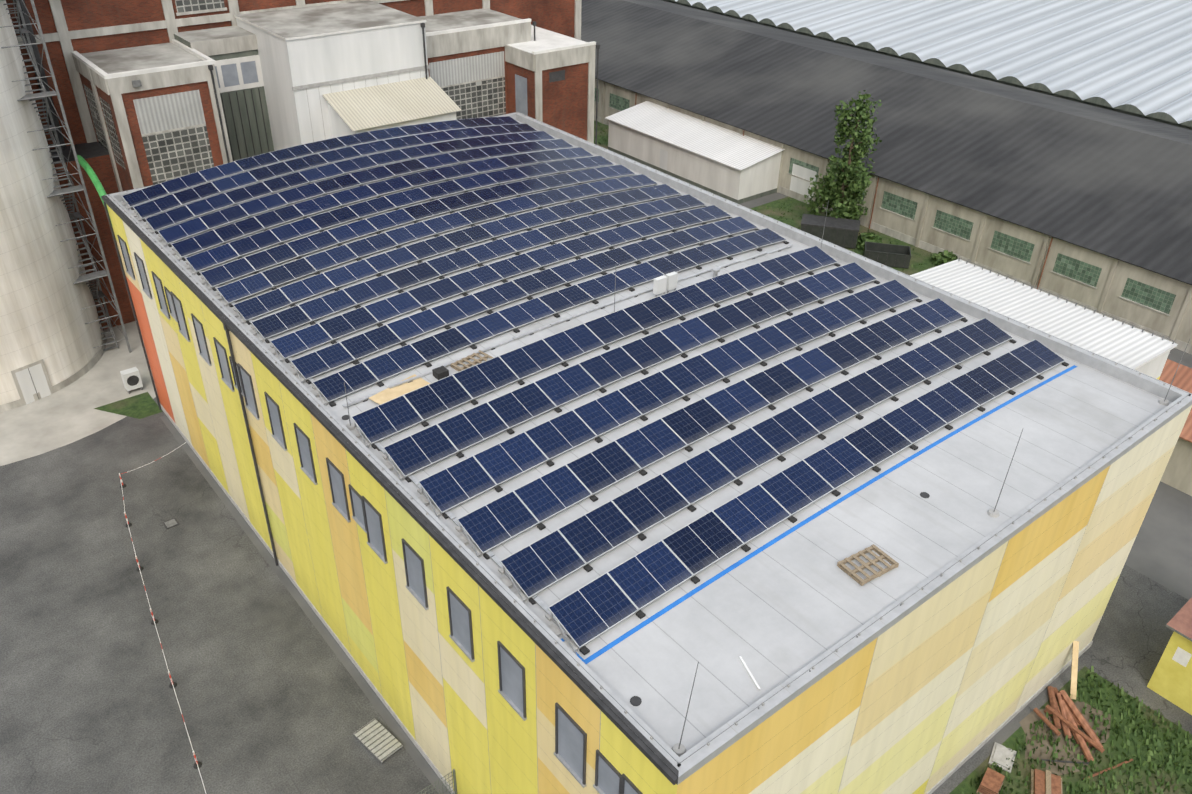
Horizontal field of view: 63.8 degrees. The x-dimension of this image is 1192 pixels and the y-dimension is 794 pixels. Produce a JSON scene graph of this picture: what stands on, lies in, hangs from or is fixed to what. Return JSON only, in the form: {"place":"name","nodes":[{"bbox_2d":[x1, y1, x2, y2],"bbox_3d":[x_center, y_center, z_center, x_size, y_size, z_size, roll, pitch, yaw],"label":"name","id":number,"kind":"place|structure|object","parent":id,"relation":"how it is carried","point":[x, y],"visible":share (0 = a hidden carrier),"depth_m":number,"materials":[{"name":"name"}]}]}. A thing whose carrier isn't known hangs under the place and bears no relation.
{"place":"outdoors","nodes":[
{"label":"outdoors","id":0,"kind":"place"},
{"bbox_2d":[162,518,178,528],"bbox_3d":[-23.236,6.910,52.318,0.700,0.031,0.700,-23,40,-32],"label":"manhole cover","id":1,"kind":"object","parent":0,"point":[170,523],"visible":1,"depth_m":52.29,"materials":[{"name":"concrete"}]},
{"bbox_2d":[0,320,449,793],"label":"concrete paving","id":2,"kind":"structure","parent":0,"point":[68,414],"depth_m":59.96,"materials":[{"name":"concrete"}]},
{"bbox_2d":[0,0,105,411],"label":"silo","id":3,"kind":"object","parent":2,"relation":"on","point":[45,316],"visible":0.94,"depth_m":59.80,"materials":[{"name":"concrete"}]},
{"bbox_2d":[11,359,53,405],"bbox_3d":[-36.241,-0.923,61.621,2.000,2.600,0.030,-33,46,-41],"label":"silo door","id":4,"kind":"structure","parent":3,"relation":"attached to","point":[31,380],"depth_m":61.58,"materials":[{"name":"white metal"}]},
{"bbox_2d":[0,0,131,352],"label":"stair tower","id":5,"kind":"structure","parent":2,"relation":"on","point":[96,275],"depth_m":61.47,"materials":[{"name":"metal"}]},
{"bbox_2d":[77,155,111,223],"bbox_3d":[-31.885,-8.713,63.904,0.440,13.409,6.520,-23,40,-32],"label":"green pipe","id":6,"kind":"object","parent":2,"relation":"on","point":[88,169],"visible":0.35,"depth_m":60.50,"materials":[{"name":"green metal"}]},
{"bbox_2d":[120,367,142,393],"bbox_3d":[-30.581,-1.079,63.098,1.000,1.500,0.605,-23,40,-32],"label":"ac unit","id":7,"kind":"object","parent":2,"relation":"on","point":[131,378],"visible":1,"depth_m":62.81,"materials":[{"name":"metal"}]},
{"bbox_2d":[353,718,402,763],"bbox_3d":[-9.251,14.618,40.667,2.000,0.270,1.100,28,41,35],"label":"pallet","id":8,"kind":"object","parent":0,"point":[377,739],"depth_m":40.57,"materials":[{"name":"wood"}]},
{"bbox_2d":[0,397,1191,793],"bbox_3d":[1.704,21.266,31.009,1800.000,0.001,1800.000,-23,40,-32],"label":"ground","id":9,"kind":"structure","parent":0,"point":[270,695],"depth_m":44.99,"materials":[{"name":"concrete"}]},
{"bbox_2d":[119,442,205,792],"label":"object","id":10,"kind":"object","parent":9,"relation":"on","point":[197,764],"visible":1,"depth_m":45.94,"materials":[{"name":"plastic"}]},
{"bbox_2d":[6,0,599,329],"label":"old factory","id":11,"kind":"structure","parent":9,"relation":"on","point":[153,92],"depth_m":67.67,"materials":[{"name":"brick"}]},
{"bbox_2d":[417,769,456,793],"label":"fence gate","id":12,"kind":"structure","parent":9,"relation":"on","point":[454,782],"depth_m":37.48,"materials":[{"name":"grey metal"}]},
{"bbox_2d":[94,120,1191,793],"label":"grass","id":13,"kind":"structure","parent":9,"relation":"on","point":[140,406],"depth_m":41.86,"materials":[{"name":"green plant"}]},
{"bbox_2d":[594,121,934,270],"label":"grass tufts","id":14,"kind":"object","parent":13,"relation":"on","point":[603,130],"visible":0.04,"depth_m":92.55,"materials":[{"name":"green plant"}]},
{"bbox_2d":[800,214,859,248],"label":"roll off container","id":15,"kind":"object","parent":13,"relation":"on","point":[841,232],"visible":0.75,"depth_m":85.16,"materials":[{"name":"metal"}]},
{"bbox_2d":[804,90,881,219],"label":"tree","id":16,"kind":"object","parent":13,"relation":"on","point":[851,177],"visible":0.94,"depth_m":85.66,"materials":[{"name":"green plant"}]},
{"bbox_2d":[856,232,882,249],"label":"bush","id":17,"kind":"object","parent":13,"relation":"on","point":[862,238],"visible":0.69,"depth_m":85.35,"materials":[{"name":"green plant"}]},
{"bbox_2d":[863,241,910,267],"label":"open skip","id":18,"kind":"object","parent":13,"relation":"on","point":[892,255],"visible":0.85,"depth_m":82.13,"materials":[{"name":"metal"}]},
{"bbox_2d":[931,250,957,265],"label":"bush","id":19,"kind":"object","parent":13,"relation":"on","point":[941,258],"visible":0.6,"depth_m":82.52,"materials":[{"name":"green plant"}]},
{"bbox_2d":[976,768,1004,793],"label":"brick stack","id":20,"kind":"object","parent":13,"relation":"on","point":[991,782],"visible":0.98,"depth_m":39.10,"materials":[{"name":"orange brick"}]},
{"bbox_2d":[989,742,1016,772],"bbox_3d":[17.308,15.316,40.726,0.900,0.140,1.200,19,37,25],"label":"concrete slab","id":21,"kind":"object","parent":13,"relation":"on","point":[1000,753],"depth_m":40.66,"materials":[{"name":"white concrete"}]},
{"bbox_2d":[1031,769,1062,793],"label":"brick stack","id":22,"kind":"object","parent":13,"relation":"on","point":[1045,782],"visible":1,"depth_m":39.45,"materials":[{"name":"orange brick"}]},
{"bbox_2d":[1019,701,1110,775],"bbox_3d":[20.465,14.713,41.884,5.236,0.001,3.052,-23,40,-32],"label":"dirt patch","id":23,"kind":"object","parent":13,"relation":"on","point":[1028,719],"visible":0.59,"depth_m":41.54,"materials":[{"name":"brown soil"}]},
{"bbox_2d":[1070,641,1078,698],"bbox_3d":[21.780,12.428,43.574,0.260,2.136,1.597,5,33,5],"label":"leaning plank","id":24,"kind":"object","parent":13,"relation":"on","point":[1074,667],"visible":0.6,"depth_m":43.55,"materials":[{"name":"brown wood"}]},
{"bbox_2d":[962,666,1191,793],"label":"grass tufts","id":25,"kind":"object","parent":13,"relation":"on","point":[1144,734],"visible":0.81,"depth_m":41.07,"materials":[{"name":"green plant"}]},
{"bbox_2d":[1033,686,1132,779],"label":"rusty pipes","id":26,"kind":"object","parent":13,"relation":"on","point":[1070,717],"visible":0.92,"depth_m":41.94,"materials":[{"name":"metal"}]},
{"bbox_2d":[101,112,1191,793],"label":"hall building","id":27,"kind":"structure","parent":9,"relation":"on","point":[475,676],"depth_m":34.53,"materials":[{"name":"yellow paint"}]},
{"bbox_2d":[120,144,1068,654],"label":"solar panel mounts","id":28,"kind":"object","parent":27,"relation":"on","point":[390,466],"visible":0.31,"depth_m":38.66,"materials":[{"name":"metal"}]},
{"bbox_2d":[122,116,1064,647],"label":"solar panels","id":29,"kind":"object","parent":28,"relation":"on","point":[610,598],"visible":0.94,"depth_m":41.46,"materials":[{"name":"glass"}]},
{"bbox_2d":[108,112,1190,766],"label":"roof clutter","id":30,"kind":"object","parent":27,"relation":"on","point":[668,282],"visible":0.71,"depth_m":33.85,"materials":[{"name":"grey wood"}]},
{"bbox_2d":[581,0,1191,354],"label":"long shed","id":31,"kind":"structure","parent":9,"relation":"on","point":[1087,205],"depth_m":88.39,"materials":[{"name":"black metal"}]},
{"bbox_2d":[1147,597,1191,714],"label":"yellow hut","id":32,"kind":"object","parent":9,"relation":"on","point":[1171,679],"visible":1,"depth_m":42.66,"materials":[{"name":"paint"}]},
{"bbox_2d":[663,0,1191,129],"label":"corrugated roof","id":33,"kind":"structure","parent":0,"point":[1132,57],"depth_m":126.78,"materials":[{"name":"white metal"}]},
{"bbox_2d":[739,192,1191,599],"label":"road","id":34,"kind":"structure","parent":0,"point":[1160,551],"depth_m":53.04,"materials":[{"name":"grey asphalt"}]},
{"bbox_2d":[605,101,784,203],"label":"shed","id":35,"kind":"structure","parent":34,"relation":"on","point":[732,166],"depth_m":97.81,"materials":[{"name":"paint"}]},
{"bbox_2d":[910,257,1177,379],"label":"annex building","id":36,"kind":"structure","parent":0,"point":[1133,347],"depth_m":46.39,"materials":[{"name":"white paint"}]},
{"bbox_2d":[1159,359,1191,495],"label":"tiled roof house","id":37,"kind":"structure","parent":0,"point":[1177,473],"depth_m":56.49,"materials":[{"name":"paint"}]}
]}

